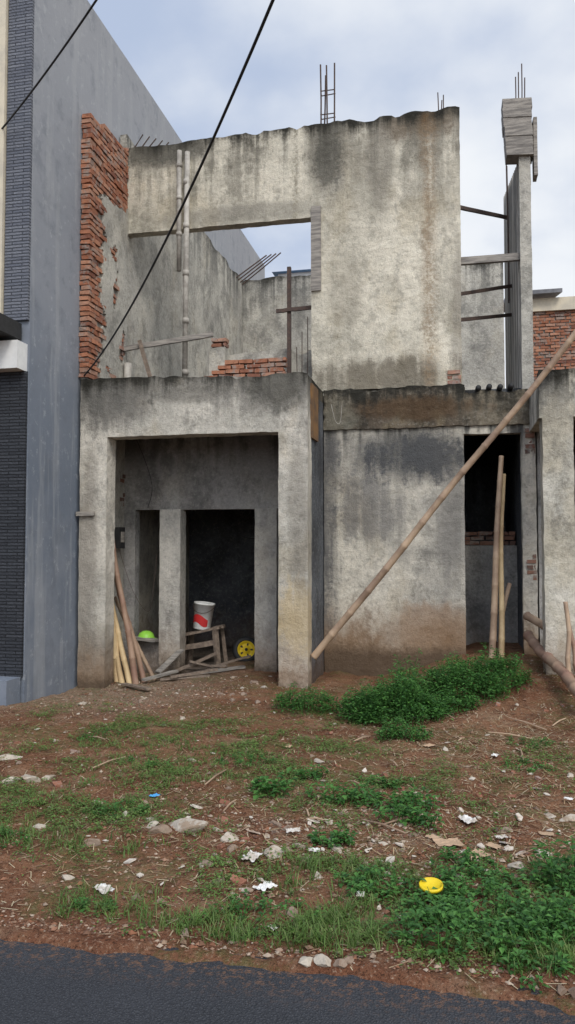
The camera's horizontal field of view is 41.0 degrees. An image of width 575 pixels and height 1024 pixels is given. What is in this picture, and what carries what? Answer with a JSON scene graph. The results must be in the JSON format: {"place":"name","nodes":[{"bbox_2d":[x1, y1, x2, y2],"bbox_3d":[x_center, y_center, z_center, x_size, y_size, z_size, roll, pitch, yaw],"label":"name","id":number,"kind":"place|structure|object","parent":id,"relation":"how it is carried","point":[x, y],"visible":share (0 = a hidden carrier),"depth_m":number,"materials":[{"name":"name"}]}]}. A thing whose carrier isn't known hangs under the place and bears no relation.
{"place":"outdoors","nodes":[
{"label":"outdoors","id":0,"kind":"place"},
{"bbox_2d":[0,642,574,1015],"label":"ground","id":1,"kind":"structure","parent":0,"point":[411,976],"depth_m":4.79,"materials":[{"name":"red soil"}]},
{"bbox_2d":[0,754,22,760],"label":"rock","id":2,"kind":"object","parent":1,"relation":"on","point":[9,756],"visible":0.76,"depth_m":5.79,"materials":[{"name":"stone"}]},
{"bbox_2d":[0,826,31,848],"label":"weed plant","id":3,"kind":"object","parent":1,"relation":"on","point":[9,830],"visible":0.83,"depth_m":4.19,"materials":[{"name":"green plant"}]},
{"bbox_2d":[21,774,39,782],"bbox_3d":[-1.756,1.842,5.279,0.141,0.078,0.111,1,-3,-25],"label":"rock","id":4,"kind":"object","parent":1,"relation":"on","point":[27,777],"visible":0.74,"depth_m":5.24,"materials":[{"name":"stone"}]},
{"bbox_2d":[52,781,62,786],"bbox_3d":[-1.549,1.839,5.189,0.073,0.030,0.050,7,7,-38],"label":"brick fragment","id":5,"kind":"object","parent":1,"relation":"on","point":[56,783],"visible":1,"depth_m":5.18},
{"bbox_2d":[61,874,74,879],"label":"rock","id":6,"kind":"object","parent":1,"relation":"on","point":[67,877],"visible":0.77,"depth_m":3.71,"materials":[{"name":"stone"}]},
{"bbox_2d":[83,838,100,845],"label":"rock","id":7,"kind":"object","parent":1,"relation":"on","point":[95,842],"visible":0.9,"depth_m":4.12,"materials":[{"name":"stone"}]},
{"bbox_2d":[70,896,118,912],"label":"weed plant","id":8,"kind":"object","parent":1,"relation":"on","point":[81,903],"visible":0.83,"depth_m":3.41,"materials":[{"name":"green plant"}]},
{"bbox_2d":[76,728,127,740],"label":"weed plant","id":9,"kind":"object","parent":1,"relation":"on","point":[92,735],"visible":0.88,"depth_m":6.50,"materials":[{"name":"green plant"}]},
{"bbox_2d":[95,883,114,893],"bbox_3d":[-0.847,1.737,3.555,0.076,0.015,0.102,2,-3,-40],"label":"crumpled paper","id":10,"kind":"object","parent":1,"relation":"on","point":[101,888],"visible":0.98,"depth_m":3.55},
{"bbox_2d":[113,622,118,681],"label":"bamboo pole","id":11,"kind":"object","parent":1,"relation":"on","point":[115,677],"visible":0.46,"depth_m":9.54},
{"bbox_2d":[83,798,149,817],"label":"weed plant","id":12,"kind":"object","parent":1,"relation":"on","point":[117,807],"visible":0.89,"depth_m":4.63,"materials":[{"name":"green plant"}]},
{"bbox_2d":[115,626,124,682],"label":"bamboo pole","id":13,"kind":"object","parent":1,"relation":"on","point":[119,672],"visible":0.45,"depth_m":9.54,"materials":[{"name":"wood"}]},
{"bbox_2d":[114,605,131,683],"bbox_3d":[-2.102,1.514,9.613,0.391,1.267,0.087,-1,-3,18],"label":"bamboo pole","id":14,"kind":"object","parent":1,"relation":"on","point":[128,678],"visible":0.62,"depth_m":9.56,"materials":[{"name":"wood"}]},
{"bbox_2d":[114,545,138,683],"bbox_3d":[-2.054,1.139,9.619,0.481,2.015,0.090,-1,-3,23],"label":"bamboo pole","id":15,"kind":"object","parent":1,"relation":"on","point":[132,659],"visible":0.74,"depth_m":9.56,"materials":[{"name":"wood"}]},
{"bbox_2d":[114,577,146,682],"bbox_3d":[-2.018,1.422,9.782,0.555,1.472,0.083,-1,-3,23],"label":"bamboo pole","id":16,"kind":"object","parent":1,"relation":"on","point":[139,661],"visible":0.51,"depth_m":9.68,"materials":[{"name":"wood"}]},
{"bbox_2d":[0,0,264,705],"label":"grey house","id":17,"kind":"structure","parent":1,"relation":"on","point":[92,72],"depth_m":8.70,"materials":[{"name":"stone"}]},
{"bbox_2d":[1,0,97,128],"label":"overhead cable","id":18,"kind":"object","parent":17,"relation":"attached to","point":[56,57],"visible":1,"depth_m":7.40,"materials":[{"name":"black rubber"}]},
{"bbox_2d":[114,596,156,679],"bbox_3d":[-1.965,1.628,9.884,0.629,1.077,0.074,-1,-3,16],"label":"bamboo pole","id":19,"kind":"object","parent":1,"relation":"on","point":[147,666],"visible":0.56,"depth_m":9.82,"materials":[{"name":"wood"}]},
{"bbox_2d":[121,683,151,689],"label":"timber offcut","id":20,"kind":"object","parent":1,"relation":"on","point":[137,686],"visible":1,"depth_m":9.05,"materials":[{"name":"brown wood"}]},
{"bbox_2d":[121,754,177,767],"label":"weed plant","id":21,"kind":"object","parent":1,"relation":"on","point":[130,759],"visible":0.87,"depth_m":5.68,"materials":[{"name":"green plant"}]},
{"bbox_2d":[141,670,177,680],"bbox_3d":[-1.607,2.064,9.719,0.063,0.069,0.563,-2,-3,39],"label":"timber offcut","id":22,"kind":"object","parent":1,"relation":"on","point":[159,675],"visible":1,"depth_m":9.69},
{"bbox_2d":[148,824,171,833],"bbox_3d":[-0.706,1.780,4.294,0.124,0.072,0.083,0,-3,4],"label":"rock","id":23,"kind":"object","parent":1,"relation":"on","point":[162,828],"visible":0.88,"depth_m":4.27,"materials":[{"name":"stone"}]},
{"bbox_2d":[160,675,209,680],"bbox_3d":[-1.284,2.083,9.675,0.622,0.059,0.096,0,-3,-2],"label":"timber offcut","id":24,"kind":"object","parent":1,"relation":"on","point":[183,677],"visible":0.91,"depth_m":9.64,"materials":[{"name":"brown wood"}]},
{"bbox_2d":[170,668,217,678],"bbox_3d":[-1.177,2.035,9.705,0.614,0.089,0.046,1,-3,-23],"label":"timber offcut","id":25,"kind":"object","parent":24,"relation":"on","point":[193,673],"visible":1,"depth_m":9.69,"materials":[{"name":"brown wood"}]},
{"bbox_2d":[168,818,207,833],"bbox_3d":[-0.580,1.785,4.360,0.344,0.096,0.140,-19,-15,28],"label":"rock","id":26,"kind":"object","parent":1,"relation":"on","point":[181,825],"visible":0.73,"depth_m":4.30,"materials":[{"name":"stone"}]},
{"bbox_2d":[185,624,227,663],"bbox_3d":[-1.168,1.858,10.673,0.627,0.568,0.455,-1,-3,12],"label":"work bench","id":27,"kind":"object","parent":1,"relation":"on","point":[191,645],"visible":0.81,"depth_m":10.53,"materials":[{"name":"brown wood"}]},
{"bbox_2d":[193,601,214,629],"bbox_3d":[-1.157,1.438,10.685,0.310,0.394,0.301,-1,-3,12],"label":"paint bucket","id":28,"kind":"object","parent":27,"relation":"on","point":[203,613],"visible":0.97,"depth_m":10.58,"materials":[{"name":"white plastic"}]},
{"bbox_2d":[196,665,244,674],"bbox_3d":[-0.903,2.064,10.029,0.723,0.080,0.076,1,-3,-22],"label":"timber offcut","id":29,"kind":"object","parent":1,"relation":"on","point":[231,668],"visible":0.67,"depth_m":10.05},
{"bbox_2d":[220,832,238,841],"bbox_3d":[-0.308,1.780,4.195,0.069,0.057,0.101,-2,-4,42],"label":"rock","id":30,"kind":"object","parent":1,"relation":"on","point":[225,836],"visible":0.84,"depth_m":4.19,"materials":[{"name":"stone"}]},
{"bbox_2d":[227,844,238,852],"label":"rock","id":31,"kind":"object","parent":1,"relation":"on","point":[230,848],"visible":0.9,"depth_m":4.03,"materials":[{"name":"stone"}]},
{"bbox_2d":[230,874,246,886],"bbox_3d":[-0.236,1.756,3.658,0.076,0.028,0.048,13,13,22],"label":"brick fragment","id":32,"kind":"object","parent":1,"relation":"on","point":[240,882],"visible":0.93,"depth_m":3.65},
{"bbox_2d":[216,750,277,767],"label":"weed plant","id":33,"kind":"object","parent":1,"relation":"on","point":[249,756],"visible":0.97,"depth_m":5.66,"materials":[{"name":"green plant"}]},
{"bbox_2d":[241,850,262,861],"bbox_3d":[-0.183,1.744,3.901,0.087,0.017,0.116,-1,-3,24],"label":"crumpled paper","id":34,"kind":"object","parent":1,"relation":"on","point":[254,855],"visible":1,"depth_m":3.90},
{"bbox_2d":[198,889,326,941],"bbox_3d":[-0.107,1.742,3.322,0.547,0.090,0.403,-1,-3,12],"label":"weed plant","id":35,"kind":"object","parent":1,"relation":"on","point":[245,902],"visible":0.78,"depth_m":3.37,"materials":[{"name":"green plant"}]},
{"bbox_2d":[253,881,277,890],"bbox_3d":[-0.105,1.742,3.589,0.101,0.017,0.072,2,-4,-43],"label":"crumpled paper","id":36,"kind":"object","parent":1,"relation":"on","point":[263,886],"visible":1,"depth_m":3.59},
{"bbox_2d":[249,767,297,800],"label":"weed plant","id":37,"kind":"object","parent":1,"relation":"on","point":[263,784],"visible":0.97,"depth_m":4.99,"materials":[{"name":"green plant"}]},
{"bbox_2d":[264,845,284,859],"bbox_3d":[-0.066,1.762,3.969,0.110,0.062,0.075,0,-3,-6],"label":"rock","id":38,"kind":"object","parent":1,"relation":"on","point":[277,849],"visible":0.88,"depth_m":3.97,"materials":[{"name":"stone"}]},
{"bbox_2d":[0,700,574,977],"bbox_3d":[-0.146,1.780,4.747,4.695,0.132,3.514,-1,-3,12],"label":"grass","id":39,"kind":"structure","parent":1,"relation":"on","point":[315,932],"depth_m":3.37,"materials":[{"name":"plant"}]},
{"bbox_2d":[0,658,574,994],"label":"dead straw","id":40,"kind":"object","parent":1,"relation":"on","point":[463,765],"visible":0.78,"depth_m":4.81,"materials":[{"name":"plant"}]},
{"bbox_2d":[285,906,297,917],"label":"rock","id":41,"kind":"object","parent":1,"relation":"on","point":[292,909],"visible":0.6,"depth_m":3.38,"materials":[{"name":"stone"}]},
{"bbox_2d":[286,827,301,832],"bbox_3d":[0.032,1.767,4.276,0.087,0.013,0.065,0,-3,-9],"label":"crumpled paper","id":42,"kind":"object","parent":1,"relation":"on","point":[293,830],"visible":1,"depth_m":4.27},
{"bbox_2d":[298,956,312,966],"bbox_3d":[0.073,1.714,2.937,0.051,0.028,0.056,-1,-3,21],"label":"rock","id":43,"kind":"object","parent":1,"relation":"on","point":[304,961],"visible":1,"depth_m":2.92,"materials":[{"name":"stone"}]},
{"bbox_2d":[268,683,343,714],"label":"weed bush","id":44,"kind":"object","parent":1,"relation":"on","point":[283,701],"visible":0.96,"depth_m":7.43,"materials":[{"name":"green plant"}]},
{"bbox_2d":[76,63,537,688],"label":"unfinished house","id":45,"kind":"structure","parent":1,"relation":"on","point":[408,377],"depth_m":9.88,"materials":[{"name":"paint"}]},
{"bbox_2d":[115,527,124,547],"bbox_3d":[-2.224,0.343,10.188,0.098,0.280,0.160,-1,-3,12],"label":"meter box","id":46,"kind":"object","parent":45,"relation":"attached to","point":[119,537],"visible":0.93,"depth_m":10.12,"materials":[{"name":"black metal"}]},
{"bbox_2d":[118,548,156,611],"bbox_3d":[-1.993,0.893,10.214,0.511,0.858,0.044,0,-3,-6],"label":"loose wire","id":47,"kind":"object","parent":46,"relation":"hanging from","point":[130,584],"visible":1,"depth_m":10.22,"materials":[{"name":"metal"}]},
{"bbox_2d":[138,339,151,375],"bbox_3d":[-1.879,-1.934,10.319,0.285,0.774,0.032,-1,-3,12],"label":"timber prop","id":48,"kind":"object","parent":45,"relation":"on","point":[144,357],"visible":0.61,"depth_m":10.32,"materials":[{"name":"brown wood"}]},
{"bbox_2d":[138,630,154,637],"bbox_3d":[-1.906,1.654,10.367,0.300,0.114,0.300,-1,-3,12],"label":"hard hat","id":49,"kind":"object","parent":45,"relation":"on","point":[146,634],"visible":0.8,"depth_m":10.29,"materials":[{"name":"green plastic"}]},
{"bbox_2d":[136,636,158,641],"bbox_3d":[-1.897,1.691,10.240,0.370,0.057,0.164,-1,-3,18],"label":"board scrap","id":50,"kind":"object","parent":45,"relation":"on","point":[147,639],"visible":0.81,"depth_m":10.17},
{"bbox_2d":[123,331,213,351],"bbox_3d":[-1.612,-2.289,10.339,1.279,0.199,0.047,-1,-3,12],"label":"timber rail","id":51,"kind":"object","parent":45,"relation":"on","point":[171,341],"visible":1,"depth_m":10.31,"materials":[{"name":"wood"}]},
{"bbox_2d":[155,649,183,672],"bbox_3d":[-1.528,1.931,9.979,0.104,0.266,0.399,-2,-4,43],"label":"timber offcut","id":52,"kind":"object","parent":45,"relation":"on","point":[168,661],"visible":1,"depth_m":9.96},
{"bbox_2d":[83,0,274,375],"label":"overhead cable","id":53,"kind":"object","parent":45,"relation":"attached to","point":[216,130],"visible":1,"depth_m":5.29,"materials":[{"name":"black rubber"}]},
{"bbox_2d":[189,660,221,668],"bbox_3d":[-1.075,2.023,10.172,0.452,0.139,0.100,1,-3,-14],"label":"timber offcut","id":54,"kind":"object","parent":45,"relation":"on","point":[199,663],"visible":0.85,"depth_m":10.12,"materials":[{"name":"brown wood"}]},
{"bbox_2d":[175,652,218,671],"bbox_3d":[-1.200,1.987,10.198,0.613,0.228,0.056,1,-3,-29],"label":"timber offcut","id":55,"kind":"object","parent":54,"relation":"on","point":[198,660],"visible":0.91,"depth_m":10.20,"materials":[{"name":"brown wood"}]},
{"bbox_2d":[188,664,227,667],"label":"timber offcut","id":56,"kind":"object","parent":54,"relation":"on","point":[220,665],"visible":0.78,"depth_m":10.12,"materials":[{"name":"brown wood"}]},
{"bbox_2d":[205,655,250,668],"bbox_3d":[-0.790,2.012,10.315,0.643,0.140,0.054,1,-3,-26],"label":"timber offcut","id":57,"kind":"object","parent":54,"relation":"on","point":[237,659],"visible":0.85,"depth_m":10.33,"materials":[{"name":"brown wood"}]},
{"bbox_2d":[232,636,254,661],"bbox_3d":[-0.592,1.970,10.989,0.392,0.377,0.172,0,-3,-6],"label":"barrow wheel","id":58,"kind":"object","parent":45,"relation":"on","point":[243,646],"visible":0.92,"depth_m":10.97,"materials":[{"name":"yellow rubber"}]},
{"bbox_2d":[276,266,310,372],"bbox_3d":[0.123,-2.395,10.306,0.550,1.821,0.085,-1,-3,12],"label":"timber cross","id":59,"kind":"object","parent":45,"relation":"on","point":[289,309],"visible":0.8,"depth_m":10.31,"materials":[{"name":"wood"}]},
{"bbox_2d":[310,329,574,659],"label":"bamboo pole","id":60,"kind":"object","parent":45,"relation":"attached to","point":[404,545],"visible":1,"depth_m":8.42,"materials":[{"name":"wood"}]},
{"bbox_2d":[460,205,506,219],"bbox_3d":[2.698,-4.101,10.541,0.041,0.532,1.812,-2,-3,36],"label":"metal bar","id":61,"kind":"object","parent":45,"relation":"attached to","point":[482,212],"visible":0.87,"depth_m":10.46,"materials":[{"name":"metal"}]},
{"bbox_2d":[461,313,511,321],"bbox_3d":[2.661,-2.602,10.276,0.041,0.432,1.462,-2,-4,43],"label":"metal bar","id":62,"kind":"object","parent":45,"relation":"attached to","point":[486,317],"visible":0.85,"depth_m":10.23,"materials":[{"name":"metal"}]},
{"bbox_2d":[461,284,511,295],"bbox_3d":[2.651,-2.959,10.243,1.379,0.482,0.041,3,-4,-45],"label":"metal bar","id":63,"kind":"object","parent":45,"relation":"attached to","point":[484,290],"visible":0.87,"depth_m":10.19,"materials":[{"name":"metal"}]},
{"bbox_2d":[460,253,519,265],"bbox_3d":[2.549,-3.175,9.661,0.799,0.092,0.062,-1,-3,12],"label":"bridging plank","id":64,"kind":"object","parent":45,"relation":"attached to","point":[491,259],"visible":0.93,"depth_m":9.64,"materials":[{"name":"wood"}]},
{"bbox_2d":[287,764,331,780],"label":"weed plant","id":65,"kind":"object","parent":1,"relation":"on","point":[311,772],"visible":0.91,"depth_m":5.34,"materials":[{"name":"green plant"}]},
{"bbox_2d":[313,953,330,966],"bbox_3d":[0.134,1.715,2.942,0.078,0.042,0.076,-2,-3,41],"label":"rock","id":66,"kind":"object","parent":1,"relation":"on","point":[321,960],"visible":1,"depth_m":2.92,"materials":[{"name":"stone"}]},
{"bbox_2d":[307,822,357,847],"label":"weed plant","id":67,"kind":"object","parent":1,"relation":"on","point":[336,839],"visible":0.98,"depth_m":4.16,"materials":[{"name":"green plant"}]},
{"bbox_2d":[333,958,347,968],"bbox_3d":[0.201,1.715,2.916,0.045,0.034,0.047,2,-3,-35],"label":"rock","id":68,"kind":"object","parent":1,"relation":"on","point":[341,963],"visible":1,"depth_m":2.91,"materials":[{"name":"stone"}]},
{"bbox_2d":[304,778,386,808],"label":"weed plant","id":69,"kind":"object","parent":1,"relation":"on","point":[354,792],"visible":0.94,"depth_m":4.83,"materials":[{"name":"green plant"}]},
{"bbox_2d":[345,955,353,963],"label":"rock","id":70,"kind":"object","parent":1,"relation":"on","point":[349,959],"visible":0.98,"depth_m":2.93,"materials":[{"name":"stone"}]},
{"bbox_2d":[332,863,426,905],"bbox_3d":[0.397,1.732,3.569,0.341,0.122,0.405,2,-3,-41],"label":"weed plant","id":71,"kind":"object","parent":1,"relation":"on","point":[360,882],"visible":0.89,"depth_m":3.56,"materials":[{"name":"green plant"}]},
{"bbox_2d":[354,774,404,788],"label":"weed plant","id":72,"kind":"object","parent":1,"relation":"on","point":[389,783],"visible":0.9,"depth_m":5.21,"materials":[{"name":"green plant"}]},
{"bbox_2d":[361,819,405,833],"bbox_3d":[0.541,1.773,4.351,0.296,0.026,0.011,-2,-3,40],"label":"dry stick","id":73,"kind":"object","parent":1,"relation":"on","point":[386,825],"visible":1,"depth_m":4.34,"materials":[{"name":"brown wood"}]},
{"bbox_2d":[331,665,452,726],"bbox_3d":[0.997,1.692,7.187,1.068,0.531,0.918,-2,-4,43],"label":"weed bush","id":74,"kind":"object","parent":1,"relation":"on","point":[423,712],"visible":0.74,"depth_m":7.02,"materials":[{"name":"green plant"}]},
{"bbox_2d":[378,815,419,826],"bbox_3d":[0.657,1.780,4.449,0.353,0.024,0.012,2,-3,-34],"label":"dry stick","id":75,"kind":"object","parent":1,"relation":"on","point":[395,820],"visible":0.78,"depth_m":4.43,"materials":[{"name":"brown wood"}]},
{"bbox_2d":[373,714,433,742],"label":"weed bush","id":76,"kind":"object","parent":1,"relation":"on","point":[391,732],"visible":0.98,"depth_m":6.37,"materials":[{"name":"green plant"}]},
{"bbox_2d":[372,797,444,829],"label":"weed plant","id":77,"kind":"object","parent":1,"relation":"on","point":[415,818],"visible":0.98,"depth_m":4.42,"materials":[{"name":"green plant"}]},
{"bbox_2d":[373,776,444,813],"bbox_3d":[0.746,1.751,4.699,0.395,0.181,0.376,-2,-3,31],"label":"weed plant","id":78,"kind":"object","parent":1,"relation":"on","point":[413,796],"visible":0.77,"depth_m":4.71,"materials":[{"name":"green plant"}]},
{"bbox_2d":[336,642,536,724],"bbox_3d":[1.478,1.656,7.596,2.273,0.642,1.159,1,-3,-28],"label":"weed bush","id":79,"kind":"object","parent":1,"relation":"on","point":[449,681],"visible":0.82,"depth_m":7.49,"materials":[{"name":"green plant"}]},
{"bbox_2d":[381,886,506,963],"bbox_3d":[0.641,1.659,3.108,0.485,0.201,0.369,-2,-3,32],"label":"weed plant","id":80,"kind":"object","parent":1,"relation":"on","point":[409,922],"visible":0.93,"depth_m":3.08,"materials":[{"name":"green plant"}]},
{"bbox_2d":[432,837,463,845],"bbox_3d":[0.858,1.758,4.100,0.151,0.008,0.110,0,-3,-10],"label":"card scrap","id":81,"kind":"object","parent":1,"relation":"on","point":[447,842],"visible":1,"depth_m":4.10,"materials":[{"name":"cardboard"}]},
{"bbox_2d":[456,815,476,823],"bbox_3d":[1.054,1.798,4.514,0.087,0.020,0.122,1,-3,-21],"label":"crumpled paper","id":82,"kind":"object","parent":1,"relation":"on","point":[467,819],"visible":1,"depth_m":4.51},
{"bbox_2d":[430,846,503,878],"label":"weed plant","id":83,"kind":"object","parent":1,"relation":"on","point":[466,854],"visible":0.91,"depth_m":3.84,"materials":[{"name":"green plant"}]},
{"bbox_2d":[432,860,525,897],"bbox_3d":[0.901,1.736,3.629,0.440,0.119,0.376,-1,-3,12],"label":"weed plant","id":84,"kind":"object","parent":1,"relation":"on","point":[445,871],"visible":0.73,"depth_m":3.62,"materials":[{"name":"green plant"}]},
{"bbox_2d":[469,849,490,859],"bbox_3d":[0.967,1.761,3.960,0.142,0.008,0.102,1,-3,-29],"label":"card scrap","id":85,"kind":"object","parent":1,"relation":"on","point":[481,853],"visible":0.49,"depth_m":3.97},
{"bbox_2d":[397,875,566,936],"bbox_3d":[0.840,1.715,3.342,0.713,0.131,0.531,-1,-3,12],"label":"weed plant","id":86,"kind":"object","parent":1,"relation":"on","point":[452,899],"visible":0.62,"depth_m":3.36,"materials":[{"name":"green plant"}]},
{"bbox_2d":[419,877,442,893],"bbox_3d":[0.653,1.697,3.498,0.110,0.030,0.110,-1,-3,12],"label":"yellow lid","id":87,"kind":"object","parent":86,"relation":"on","point":[431,882],"visible":0.98,"depth_m":3.50,"materials":[{"name":"plastic"}]},
{"bbox_2d":[488,455,503,657],"bbox_3d":[2.501,0.561,9.234,0.095,2.535,0.556,-2,-3,31],"label":"bamboo pole","id":88,"kind":"object","parent":1,"relation":"on","point":[494,612],"visible":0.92,"depth_m":9.21,"materials":[{"name":"wood"}]},
{"bbox_2d":[498,474,505,657],"bbox_3d":[2.574,0.672,9.250,0.092,2.313,0.533,-1,-3,21],"label":"bamboo pole","id":89,"kind":"object","parent":1,"relation":"on","point":[501,638],"visible":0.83,"depth_m":9.21,"materials":[{"name":"wood"}]},
{"bbox_2d":[496,583,511,655],"bbox_3d":[2.583,1.350,9.267,0.096,0.978,0.494,-2,-3,35],"label":"bamboo pole","id":90,"kind":"object","parent":1,"relation":"on","point":[507,591],"visible":0.42,"depth_m":9.39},
{"bbox_2d":[507,861,523,869],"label":"rock","id":91,"kind":"object","parent":1,"relation":"on","point":[515,865],"visible":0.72,"depth_m":3.86,"materials":[{"name":"stone"}]},
{"bbox_2d":[473,898,574,964],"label":"weed plant","id":92,"kind":"object","parent":1,"relation":"on","point":[518,923],"visible":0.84,"depth_m":3.07,"materials":[{"name":"green plant"}]},
{"bbox_2d":[501,756,557,772],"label":"weed plant","id":93,"kind":"object","parent":1,"relation":"on","point":[530,769],"visible":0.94,"depth_m":5.56,"materials":[{"name":"green plant"}]},
{"bbox_2d":[505,735,555,748],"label":"weed plant","id":94,"kind":"object","parent":1,"relation":"on","point":[537,745],"visible":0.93,"depth_m":6.25,"materials":[{"name":"green plant"}]},
{"bbox_2d":[523,612,542,629],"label":"bamboo pole","id":95,"kind":"object","parent":1,"relation":"on","point":[532,619],"visible":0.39,"depth_m":8.98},
{"bbox_2d":[492,947,574,993],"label":"weed plant","id":96,"kind":"object","parent":1,"relation":"on","point":[561,968],"visible":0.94,"depth_m":2.88,"materials":[{"name":"green plant"}]},
{"bbox_2d":[504,288,574,380],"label":"brick house","id":97,"kind":"structure","parent":1,"relation":"on","point":[553,321],"depth_m":15.65,"materials":[{"name":"brick"}]},
{"bbox_2d":[505,879,574,950],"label":"weed plant","id":98,"kind":"object","parent":1,"relation":"on","point":[561,902],"visible":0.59,"depth_m":3.19,"materials":[{"name":"green plant"}]},
{"bbox_2d":[518,832,574,898],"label":"weed plant","id":99,"kind":"object","parent":1,"relation":"on","point":[552,870],"visible":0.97,"depth_m":3.60,"materials":[{"name":"green plant"}]},
{"bbox_2d":[523,630,574,696],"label":"bamboo pole","id":100,"kind":"object","parent":1,"relation":"on","point":[558,667],"visible":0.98,"depth_m":7.86,"materials":[{"name":"wood"}]},
{"bbox_2d":[529,368,574,674],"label":"concrete shell","id":101,"kind":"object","parent":1,"relation":"on","point":[552,412],"visible":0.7,"depth_m":8.20,"materials":[{"name":"paint"}]},
{"bbox_2d":[556,985,566,995],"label":"rock","id":102,"kind":"object","parent":1,"relation":"on","point":[561,990],"visible":1,"depth_m":2.76,"materials":[{"name":"stone"}]},
{"bbox_2d":[559,814,574,821],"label":"rock","id":103,"kind":"object","parent":1,"relation":"on","point":[568,817],"visible":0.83,"depth_m":4.56,"materials":[{"name":"stone"}]},
{"bbox_2d":[563,602,571,690],"bbox_3d":[2.778,1.322,7.607,0.080,0.861,0.200,-1,-3,12],"label":"bamboo pole","id":104,"kind":"object","parent":1,"relation":"on","point":[568,640],"visible":0.84,"depth_m":7.62,"materials":[{"name":"wood"}]},
{"bbox_2d":[568,987,574,998],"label":"rock","id":105,"kind":"object","parent":1,"relation":"on","point":[571,991],"visible":0.94,"depth_m":2.74,"materials":[{"name":"stone"}]},
{"bbox_2d":[571,628,574,671],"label":"bamboo pole","id":106,"kind":"object","parent":1,"relation":"on","point":[573,645],"visible":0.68,"depth_m":7.65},
{"bbox_2d":[0,939,574,1023],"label":"road","id":107,"kind":"structure","parent":0,"point":[46,983],"depth_m":2.74,"materials":[{"name":"asphalt"}]},
{"bbox_2d":[272,269,310,276],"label":"blue roofed house","id":108,"kind":"structure","parent":0,"point":[305,272],"depth_m":22.76,"materials":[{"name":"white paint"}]},
{"bbox_2d":[88,0,574,387],"label":"sky","id":109,"kind":"structure","parent":0,"point":[390,57],"materials":[{"name":"white"}]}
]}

